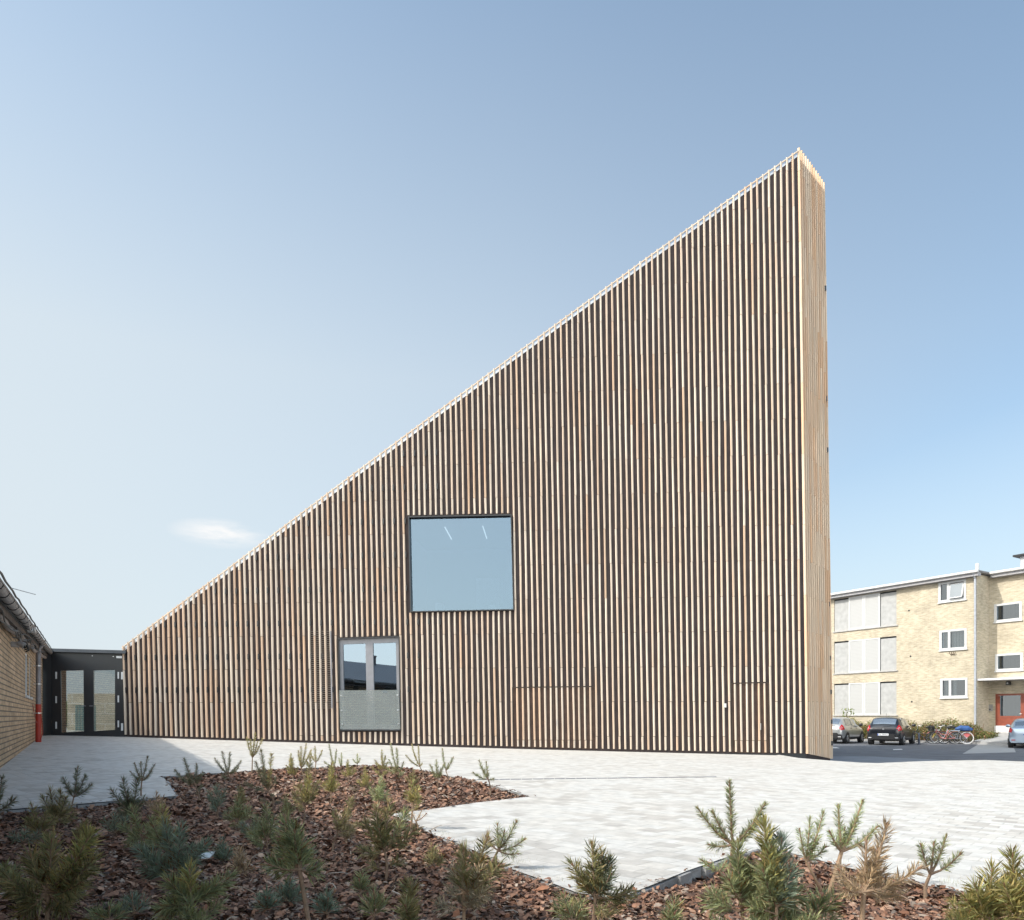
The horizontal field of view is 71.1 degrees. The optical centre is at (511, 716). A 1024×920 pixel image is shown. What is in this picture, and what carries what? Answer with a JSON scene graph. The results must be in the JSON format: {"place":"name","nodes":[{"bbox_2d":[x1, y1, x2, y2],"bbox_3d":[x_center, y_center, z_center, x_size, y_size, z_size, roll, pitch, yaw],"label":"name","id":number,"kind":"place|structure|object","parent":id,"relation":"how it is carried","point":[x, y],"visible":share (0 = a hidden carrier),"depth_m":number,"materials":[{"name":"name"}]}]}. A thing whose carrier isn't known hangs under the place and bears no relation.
{"place":"outdoors","nodes":[
{"label":"outdoors","id":0,"kind":"place"},
{"bbox_2d":[0,725,1023,900],"bbox_3d":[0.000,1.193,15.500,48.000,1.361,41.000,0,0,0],"label":"plaza paving","id":1,"kind":"structure","parent":0,"point":[651,829],"depth_m":7.68,"materials":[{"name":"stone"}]},
{"bbox_2d":[0,571,52,767],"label":"brick house","id":2,"kind":"structure","parent":1,"relation":"on","point":[17,696],"depth_m":12.10,"materials":[{"name":"brown brick"}]},
{"bbox_2d":[11,636,26,648],"bbox_3d":[-8.095,-1.207,11.659,0.328,0.196,0.254,0,0,-31],"label":"flood lamp","id":3,"kind":"object","parent":2,"relation":"attached to","point":[21,644],"visible":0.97,"depth_m":11.61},
{"bbox_2d":[25,653,29,697],"bbox_3d":[-10.382,-0.878,15.260,0.155,0.964,1.010,0,0,-31],"label":"window","id":4,"kind":"structure","parent":2,"relation":"in","point":[26,695],"depth_m":15.61,"materials":[{"name":"white paint"}]},
{"bbox_2d":[33,641,45,741],"bbox_3d":[-10.919,-0.569,16.474,0.256,2.689,3.202,0,0,-31],"label":"downpipe","id":5,"kind":"object","parent":2,"relation":"attached to","point":[38,714],"visible":0.85,"depth_m":17.70,"materials":[{"name":"grey metal"}]},
{"bbox_2d":[43,648,126,736],"bbox_3d":[-14.003,-0.596,23.462,2.638,3.112,2.053,0,0,-19],"label":"glazed link","id":6,"kind":"object","parent":1,"relation":"on","point":[58,664],"visible":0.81,"depth_m":23.06,"materials":[{"name":"black metal"}]},
{"bbox_2d":[54,665,87,735],"bbox_3d":[-14.109,-0.508,22.947,0.963,2.297,0.100,0,0,-19],"label":"glazed door","id":7,"kind":"structure","parent":6,"relation":"in","point":[57,668],"depth_m":22.86,"materials":[{"name":"black metal"}]},
{"bbox_2d":[88,665,120,734],"bbox_3d":[-13.217,-0.544,23.251,0.949,2.287,0.100,0,0,-19],"label":"glazed door","id":8,"kind":"structure","parent":6,"relation":"in","point":[91,668],"depth_m":23.23,"materials":[{"name":"black metal"}]},
{"bbox_2d":[75,705,95,730],"bbox_3d":[-16.960,0.515,28.515,0.810,1.970,0.030,0,0,0],"label":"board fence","id":9,"kind":"object","parent":1,"relation":"on","point":[79,717],"visible":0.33,"depth_m":28.50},
{"bbox_2d":[67,693,114,729],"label":"block wall","id":10,"kind":"structure","parent":1,"relation":"on","point":[104,703],"depth_m":29.50,"materials":[{"name":"brick"}]},
{"bbox_2d":[122,147,832,759],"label":"timber slatted hall","id":11,"kind":"structure","parent":1,"relation":"on","point":[630,473],"depth_m":22.11,"materials":[{"name":"brown wood"}]},
{"bbox_2d":[338,636,400,730],"bbox_3d":[-4.496,-1.036,22.674,2.031,2.980,0.310,0,0,5],"label":"french window","id":12,"kind":"structure","parent":11,"relation":"in","point":[368,667],"depth_m":22.69,"materials":[{"name":"glass"}]},
{"bbox_2d":[408,514,513,612],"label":"large window","id":13,"kind":"structure","parent":11,"relation":"in","point":[470,571],"depth_m":26.82,"materials":[{"name":"blue glass"}]},
{"bbox_2d":[512,686,595,748],"bbox_3d":[1.288,0.037,22.122,2.599,1.935,0.118,0,0,5],"label":"service door","id":14,"kind":"structure","parent":11,"relation":"in","point":[543,717],"depth_m":22.15,"materials":[{"name":"wood"}]},
{"bbox_2d":[731,682,769,752],"bbox_3d":[7.182,0.037,21.586,1.129,2.141,0.118,0,0,5],"label":"service door","id":15,"kind":"structure","parent":11,"relation":"in","point":[749,701],"depth_m":21.62,"materials":[{"name":"wood"}]},
{"bbox_2d":[0,764,1012,919],"bbox_3d":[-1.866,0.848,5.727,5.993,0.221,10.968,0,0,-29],"label":"bark mulch","id":16,"kind":"object","parent":1,"relation":"on","point":[204,822],"visible":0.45,"depth_m":3.99,"materials":[{"name":"wood"}]},
{"bbox_2d":[0,774,19,812],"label":"young pine","id":17,"kind":"object","parent":16,"relation":"on","point":[2,792],"visible":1,"depth_m":5.60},
{"bbox_2d":[0,857,25,890],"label":"young pine","id":18,"kind":"object","parent":16,"relation":"on","point":[5,865],"visible":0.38,"depth_m":3.49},
{"bbox_2d":[5,825,42,846],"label":"young pine","id":19,"kind":"object","parent":16,"relation":"on","point":[30,838],"visible":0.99,"depth_m":4.56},
{"bbox_2d":[20,802,58,839],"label":"young pine","id":20,"kind":"object","parent":16,"relation":"on","point":[33,823],"visible":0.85,"depth_m":4.78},
{"bbox_2d":[0,823,105,919],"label":"young pine","id":21,"kind":"object","parent":16,"relation":"on","point":[65,887],"visible":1,"depth_m":2.94,"materials":[{"name":"plant"}]},
{"bbox_2d":[39,783,79,827],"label":"young pine","id":22,"kind":"object","parent":16,"relation":"on","point":[53,807],"visible":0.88,"depth_m":5.45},
{"bbox_2d":[58,766,94,802],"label":"young pine","id":23,"kind":"object","parent":16,"relation":"on","point":[69,790],"visible":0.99,"depth_m":6.47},
{"bbox_2d":[70,818,96,840],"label":"young pine","id":24,"kind":"object","parent":16,"relation":"on","point":[81,830],"visible":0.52,"depth_m":4.56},
{"bbox_2d":[82,897,134,919],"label":"young pine","id":25,"kind":"object","parent":16,"relation":"on","point":[92,911],"visible":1,"depth_m":2.92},
{"bbox_2d":[98,809,129,834],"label":"young pine","id":26,"kind":"object","parent":16,"relation":"on","point":[113,828],"visible":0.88,"depth_m":4.83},
{"bbox_2d":[108,774,146,821],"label":"young pine","id":27,"kind":"object","parent":16,"relation":"on","point":[132,800],"visible":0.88,"depth_m":5.52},
{"bbox_2d":[117,889,151,916],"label":"young pine","id":28,"kind":"object","parent":16,"relation":"on","point":[134,902],"visible":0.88,"depth_m":3.02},
{"bbox_2d":[115,803,162,850],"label":"young pine","id":29,"kind":"object","parent":16,"relation":"on","point":[135,832],"visible":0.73,"depth_m":4.34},
{"bbox_2d":[129,756,155,795],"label":"young pine","id":30,"kind":"object","parent":16,"relation":"on","point":[143,778],"visible":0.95,"depth_m":7.12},
{"bbox_2d":[145,790,166,819],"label":"young pine","id":31,"kind":"object","parent":16,"relation":"on","point":[157,798],"visible":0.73,"depth_m":5.75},
{"bbox_2d":[142,800,178,865],"bbox_3d":[-1.898,0.663,3.846,0.224,0.430,0.210,0,0,0],"label":"young pine","id":32,"kind":"object","parent":16,"relation":"on","point":[155,837],"visible":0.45,"depth_m":3.86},
{"bbox_2d":[130,815,214,880],"bbox_3d":[-1.707,0.686,3.643,0.441,0.389,0.244,0,0,0],"label":"young pine","id":33,"kind":"object","parent":16,"relation":"on","point":[154,861],"visible":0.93,"depth_m":3.63,"materials":[{"name":"plant"}]},
{"bbox_2d":[173,757,205,799],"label":"young pine","id":34,"kind":"object","parent":16,"relation":"on","point":[192,782],"visible":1,"depth_m":6.95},
{"bbox_2d":[149,855,240,919],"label":"young pine","id":35,"kind":"object","parent":16,"relation":"on","point":[183,890],"visible":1,"depth_m":2.79,"materials":[{"name":"plant"}]},
{"bbox_2d":[204,783,233,818],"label":"young pine","id":36,"kind":"object","parent":16,"relation":"on","point":[217,802],"visible":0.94,"depth_m":5.92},
{"bbox_2d":[210,834,234,864],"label":"young pine","id":37,"kind":"object","parent":16,"relation":"on","point":[224,854],"visible":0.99,"depth_m":4.11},
{"bbox_2d":[213,750,240,780],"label":"young pine","id":38,"kind":"object","parent":16,"relation":"on","point":[226,770],"visible":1,"depth_m":8.90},
{"bbox_2d":[222,796,257,829],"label":"young pine","id":39,"kind":"object","parent":16,"relation":"on","point":[237,816],"visible":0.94,"depth_m":5.22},
{"bbox_2d":[233,785,249,809],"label":"young pine","id":40,"kind":"object","parent":16,"relation":"on","point":[240,794],"visible":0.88,"depth_m":6.20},
{"bbox_2d":[226,844,257,876],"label":"young pine","id":41,"kind":"object","parent":16,"relation":"on","point":[237,860],"visible":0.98,"depth_m":3.76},
{"bbox_2d":[237,816,261,839],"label":"young pine","id":42,"kind":"object","parent":16,"relation":"on","point":[244,825],"visible":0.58,"depth_m":4.75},
{"bbox_2d":[246,733,262,772],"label":"young pine","id":43,"kind":"object","parent":16,"relation":"on","point":[253,753],"visible":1,"depth_m":9.84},
{"bbox_2d":[243,801,280,849],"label":"young pine","id":44,"kind":"object","parent":16,"relation":"on","point":[263,832],"visible":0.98,"depth_m":4.53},
{"bbox_2d":[244,747,283,809],"bbox_3d":[-2.267,0.582,6.530,0.361,0.602,0.162,0,0,-17],"label":"young pine","id":45,"kind":"object","parent":16,"relation":"on","point":[266,780],"visible":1,"depth_m":6.54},
{"bbox_2d":[252,885,284,912],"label":"young pine","id":46,"kind":"object","parent":16,"relation":"on","point":[266,900],"visible":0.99,"depth_m":3.08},
{"bbox_2d":[279,794,296,814],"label":"young pine","id":47,"kind":"object","parent":16,"relation":"on","point":[286,805],"visible":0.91,"depth_m":6.01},
{"bbox_2d":[273,874,308,907],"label":"young pine","id":48,"kind":"object","parent":16,"relation":"on","point":[288,891],"visible":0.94,"depth_m":3.22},
{"bbox_2d":[285,753,297,788],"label":"young pine","id":49,"kind":"object","parent":16,"relation":"on","point":[290,770],"visible":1,"depth_m":7.97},
{"bbox_2d":[257,807,329,919],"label":"young pine","id":50,"kind":"object","parent":16,"relation":"on","point":[298,854],"visible":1,"depth_m":2.75,"materials":[{"name":"plant"}]},
{"bbox_2d":[297,743,312,779],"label":"young pine","id":51,"kind":"object","parent":16,"relation":"on","point":[302,764],"visible":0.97,"depth_m":8.84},
{"bbox_2d":[289,756,321,823],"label":"young pine","id":52,"kind":"object","parent":16,"relation":"on","point":[305,794],"visible":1,"depth_m":5.58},
{"bbox_2d":[310,745,322,778],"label":"young pine","id":53,"kind":"object","parent":16,"relation":"on","point":[315,759],"visible":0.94,"depth_m":9.45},
{"bbox_2d":[309,884,344,915],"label":"young pine","id":54,"kind":"object","parent":16,"relation":"on","point":[323,905],"visible":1,"depth_m":3.03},
{"bbox_2d":[321,761,339,802],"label":"young pine","id":55,"kind":"object","parent":16,"relation":"on","point":[330,783],"visible":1,"depth_m":6.89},
{"bbox_2d":[331,796,362,851],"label":"young pine","id":56,"kind":"object","parent":16,"relation":"on","point":[336,817],"visible":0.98,"depth_m":4.46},
{"bbox_2d":[338,815,358,842],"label":"young pine","id":57,"kind":"object","parent":16,"relation":"on","point":[350,833],"visible":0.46,"depth_m":4.68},
{"bbox_2d":[342,759,356,782],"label":"young pine","id":58,"kind":"object","parent":16,"relation":"on","point":[349,771],"visible":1,"depth_m":8.75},
{"bbox_2d":[348,867,377,894],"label":"young pine","id":59,"kind":"object","parent":16,"relation":"on","point":[360,882],"visible":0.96,"depth_m":3.46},
{"bbox_2d":[356,766,373,787],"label":"young pine","id":60,"kind":"object","parent":16,"relation":"on","point":[364,783],"visible":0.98,"depth_m":8.07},
{"bbox_2d":[357,884,393,919],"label":"young pine","id":61,"kind":"object","parent":16,"relation":"on","point":[378,903],"visible":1,"depth_m":2.81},
{"bbox_2d":[368,775,389,803],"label":"young pine","id":62,"kind":"object","parent":16,"relation":"on","point":[378,794],"visible":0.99,"depth_m":6.50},
{"bbox_2d":[371,750,388,780],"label":"young pine","id":63,"kind":"object","parent":16,"relation":"on","point":[382,765],"visible":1,"depth_m":8.96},
{"bbox_2d":[351,795,423,879],"bbox_3d":[-0.665,0.657,3.761,0.412,0.511,0.186,0,0,10],"label":"young pine","id":64,"kind":"object","parent":16,"relation":"on","point":[381,840],"visible":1,"depth_m":3.76,"materials":[{"name":"plant"}]},
{"bbox_2d":[386,743,404,778],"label":"young pine","id":65,"kind":"object","parent":16,"relation":"on","point":[396,770],"visible":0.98,"depth_m":9.39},
{"bbox_2d":[390,875,423,919],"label":"young pine","id":66,"kind":"object","parent":16,"relation":"on","point":[407,911],"visible":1,"depth_m":2.72,"materials":[{"name":"plant"}]},
{"bbox_2d":[404,769,419,785],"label":"young pine","id":67,"kind":"object","parent":16,"relation":"on","point":[413,777],"visible":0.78,"depth_m":8.16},
{"bbox_2d":[401,779,424,828],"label":"young pine","id":68,"kind":"object","parent":16,"relation":"on","point":[413,798],"visible":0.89,"depth_m":5.25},
{"bbox_2d":[405,743,423,777],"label":"young pine","id":69,"kind":"object","parent":16,"relation":"on","point":[418,763],"visible":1,"depth_m":9.52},
{"bbox_2d":[423,842,445,870],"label":"young pine","id":70,"kind":"object","parent":16,"relation":"on","point":[433,855],"visible":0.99,"depth_m":3.99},
{"bbox_2d":[428,759,444,795],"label":"young pine","id":71,"kind":"object","parent":16,"relation":"on","point":[436,776],"visible":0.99,"depth_m":7.59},
{"bbox_2d":[441,748,453,780],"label":"young pine","id":72,"kind":"object","parent":16,"relation":"on","point":[449,764],"visible":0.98,"depth_m":8.82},
{"bbox_2d":[427,825,514,919],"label":"young pine","id":73,"kind":"object","parent":16,"relation":"on","point":[471,890],"visible":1,"depth_m":2.97,"materials":[{"name":"plant"}]},
{"bbox_2d":[1,766,959,902],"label":"bed edge stones","id":74,"kind":"object","parent":16,"relation":"on","point":[686,877],"visible":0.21,"depth_m":4.05,"materials":[{"name":"concrete"}]},
{"bbox_2d":[18,781,944,919],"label":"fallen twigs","id":75,"kind":"object","parent":16,"relation":"on","point":[393,891],"visible":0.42,"depth_m":3.58,"materials":[{"name":"brown wood"}]},
{"bbox_2d":[472,758,493,797],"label":"young pine","id":76,"kind":"object","parent":16,"relation":"on","point":[487,776],"visible":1,"depth_m":7.49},
{"bbox_2d":[481,818,526,863],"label":"young pine","id":77,"kind":"object","parent":16,"relation":"on","point":[502,841],"visible":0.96,"depth_m":3.94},
{"bbox_2d":[547,887,590,919],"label":"young pine","id":78,"kind":"object","parent":16,"relation":"on","point":[569,911],"visible":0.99,"depth_m":2.72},
{"bbox_2d":[562,835,640,919],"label":"young pine","id":79,"kind":"object","parent":16,"relation":"on","point":[596,884],"visible":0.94,"depth_m":2.72,"materials":[{"name":"plant"}]},
{"bbox_2d":[310,769,972,886],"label":"dry grass","id":80,"kind":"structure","parent":16,"relation":"on","point":[711,857],"depth_m":3.98,"materials":[{"name":"plant"}]},
{"bbox_2d":[657,892,687,919],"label":"young pine","id":81,"kind":"object","parent":16,"relation":"on","point":[672,913],"visible":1,"depth_m":2.69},
{"bbox_2d":[698,856,728,886],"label":"young pine","id":82,"kind":"object","parent":16,"relation":"on","point":[714,869],"visible":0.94,"depth_m":3.76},
{"bbox_2d":[694,779,768,895],"bbox_3d":[1.084,0.619,3.542,0.371,0.646,0.105,0,0,15],"label":"young pine","id":83,"kind":"object","parent":16,"relation":"on","point":[719,831],"visible":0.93,"depth_m":3.53,"materials":[{"name":"plant"}]},
{"bbox_2d":[696,835,782,919],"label":"young pine","id":84,"kind":"object","parent":16,"relation":"on","point":[742,886],"visible":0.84,"depth_m":2.67,"materials":[{"name":"plant"}]},
{"bbox_2d":[739,811,823,919],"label":"young pine","id":85,"kind":"object","parent":16,"relation":"on","point":[781,889],"visible":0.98,"depth_m":2.59,"materials":[{"name":"plant"}]},
{"bbox_2d":[795,808,829,890],"bbox_3d":[1.524,0.699,3.637,0.224,0.482,0.092,0,0,-17],"label":"young pine","id":86,"kind":"object","parent":16,"relation":"on","point":[808,854],"visible":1,"depth_m":3.63,"materials":[{"name":"plant"}]},
{"bbox_2d":[780,883,845,919],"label":"young pine","id":87,"kind":"object","parent":16,"relation":"on","point":[822,901],"visible":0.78,"depth_m":2.67,"materials":[{"name":"plant"}]},
{"bbox_2d":[825,797,882,894],"bbox_3d":[1.690,0.667,3.566,0.304,0.548,0.112,0,0,-8],"label":"young pine","id":88,"kind":"object","parent":16,"relation":"on","point":[843,842],"visible":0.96,"depth_m":3.56,"materials":[{"name":"plant"}]},
{"bbox_2d":[830,814,930,919],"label":"young pine","id":89,"kind":"object","parent":16,"relation":"on","point":[872,867],"visible":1,"depth_m":2.64,"materials":[{"name":"plant"}]},
{"bbox_2d":[915,833,965,898],"bbox_3d":[2.015,0.729,3.391,0.240,0.368,0.116,0,0,0],"label":"young pine","id":90,"kind":"object","parent":16,"relation":"on","point":[932,862],"visible":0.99,"depth_m":3.40,"materials":[{"name":"plant"}]},
{"bbox_2d":[940,856,1023,919],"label":"young pine","id":91,"kind":"object","parent":16,"relation":"on","point":[974,897],"visible":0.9,"depth_m":2.66,"materials":[{"name":"plant"}]},
{"bbox_2d":[965,843,1023,919],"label":"young pine","id":92,"kind":"object","parent":16,"relation":"on","point":[1013,894],"visible":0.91,"depth_m":2.61,"materials":[{"name":"plant"}]},
{"bbox_2d":[474,776,715,779],"bbox_3d":[1.163,0.854,9.806,3.710,0.071,0.060,0,0,-16],"label":"drain channel","id":93,"kind":"object","parent":1,"relation":"on","point":[594,778],"visible":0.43,"depth_m":9.74,"materials":[{"name":"metal"}]},
{"bbox_2d":[831,553,1023,740],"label":"apartment block","id":94,"kind":"structure","parent":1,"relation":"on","point":[897,651],"depth_m":42.87,"materials":[{"name":"yellow brick"}]},
{"bbox_2d":[937,579,966,603],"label":"window","id":95,"kind":"structure","parent":94,"relation":"in","point":[949,592],"depth_m":42.05,"materials":[{"name":"white paint"}]},
{"bbox_2d":[938,628,967,651],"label":"window","id":96,"kind":"structure","parent":94,"relation":"in","point":[950,640],"depth_m":42.05,"materials":[{"name":"white paint"}]},
{"bbox_2d":[939,678,967,698],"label":"window","id":97,"kind":"structure","parent":94,"relation":"in","point":[954,688],"depth_m":42.09,"materials":[{"name":"white paint"}]},
{"bbox_2d":[993,601,1022,623],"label":"window","id":98,"kind":"structure","parent":94,"relation":"in","point":[1009,612],"depth_m":40.78,"materials":[{"name":"white paint"}]},
{"bbox_2d":[994,652,1023,671],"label":"window","id":99,"kind":"structure","parent":94,"relation":"in","point":[1003,662],"depth_m":40.74,"materials":[{"name":"white paint"}]},
{"bbox_2d":[995,693,1023,725],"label":"entrance door","id":100,"kind":"structure","parent":94,"relation":"in","point":[1012,705],"depth_m":40.82,"materials":[{"name":"red paint"}]},
{"bbox_2d":[0,0,1023,715],"label":"sky","id":101,"kind":"structure","parent":0,"point":[248,248],"materials":[{"name":"blue"}]},
{"bbox_2d":[833,740,1023,761],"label":"car park asphalt","id":102,"kind":"object","parent":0,"point":[939,751],"depth_m":30.73,"materials":[{"name":"asphalt"}]},
{"bbox_2d":[832,715,863,743],"bbox_3d":[18.743,0.682,41.026,2.086,1.719,3.949,0,0,43],"label":"parked car","id":103,"kind":"object","parent":102,"relation":"on","point":[845,730],"visible":0.63,"depth_m":39.70,"materials":[{"name":"silver metal"}]},
{"bbox_2d":[830,756,950,762],"bbox_3d":[11.900,1.498,19.831,7.921,0.004,14.207,0,0,24],"label":"pale asphalt strip","id":104,"kind":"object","parent":102,"relation":"on","point":[866,759],"visible":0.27,"depth_m":24.95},
{"bbox_2d":[867,713,915,744],"bbox_3d":[20.545,0.677,38.865,2.106,1.729,3.649,0,0,40],"label":"parked car","id":105,"kind":"object","parent":102,"relation":"on","point":[884,729],"visible":0.98,"depth_m":37.66,"materials":[{"name":"black paint"}]},
{"bbox_2d":[850,739,979,743],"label":"car park kerb","id":106,"kind":"object","parent":102,"relation":"on","point":[921,741],"visible":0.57,"depth_m":40.87,"materials":[{"name":"concrete"}]},
{"bbox_2d":[926,725,962,743],"bbox_3d":[23.447,0.993,38.915,1.760,1.016,0.614,0,9,18],"label":"bicycle","id":107,"kind":"object","parent":102,"relation":"on","point":[931,728],"visible":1,"depth_m":38.88,"materials":[{"name":"paint"}]},
{"bbox_2d":[930,725,965,743],"bbox_3d":[24.060,0.988,39.544,1.760,1.016,0.614,0,-5,32],"label":"bicycle","id":108,"kind":"object","parent":102,"relation":"on","point":[953,727],"visible":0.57,"depth_m":39.49,"materials":[{"name":"paint"}]},
{"bbox_2d":[936,725,973,743],"bbox_3d":[24.050,0.990,38.905,1.760,1.016,0.614,0,-7,24],"label":"bicycle","id":109,"kind":"object","parent":102,"relation":"on","point":[966,729],"visible":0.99,"depth_m":38.74,"materials":[{"name":"paint"}]},
{"bbox_2d":[1006,718,1023,747],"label":"parked car","id":110,"kind":"object","parent":102,"relation":"on","point":[1016,733],"visible":0.99,"depth_m":33.77,"materials":[{"name":"silver paint"}]},
{"bbox_2d":[963,744,1015,753],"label":"entrance path slabs","id":111,"kind":"structure","parent":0,"point":[980,748],"depth_m":32.42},
{"bbox_2d":[980,742,1023,745],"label":"entrance paving","id":112,"kind":"structure","parent":0,"point":[994,743],"depth_m":37.66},
{"bbox_2d":[973,732,1008,741],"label":"entrance ramp","id":113,"kind":"structure","parent":112,"relation":"on","point":[1002,737],"depth_m":38.94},
{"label":"hedge bed","id":114,"kind":"structure","parent":0,"visible":0},
{"bbox_2d":[837,716,998,741],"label":"hedge","id":115,"kind":"object","parent":114,"relation":"on","point":[981,732],"visible":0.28,"depth_m":41.31,"materials":[{"name":"green plant"}]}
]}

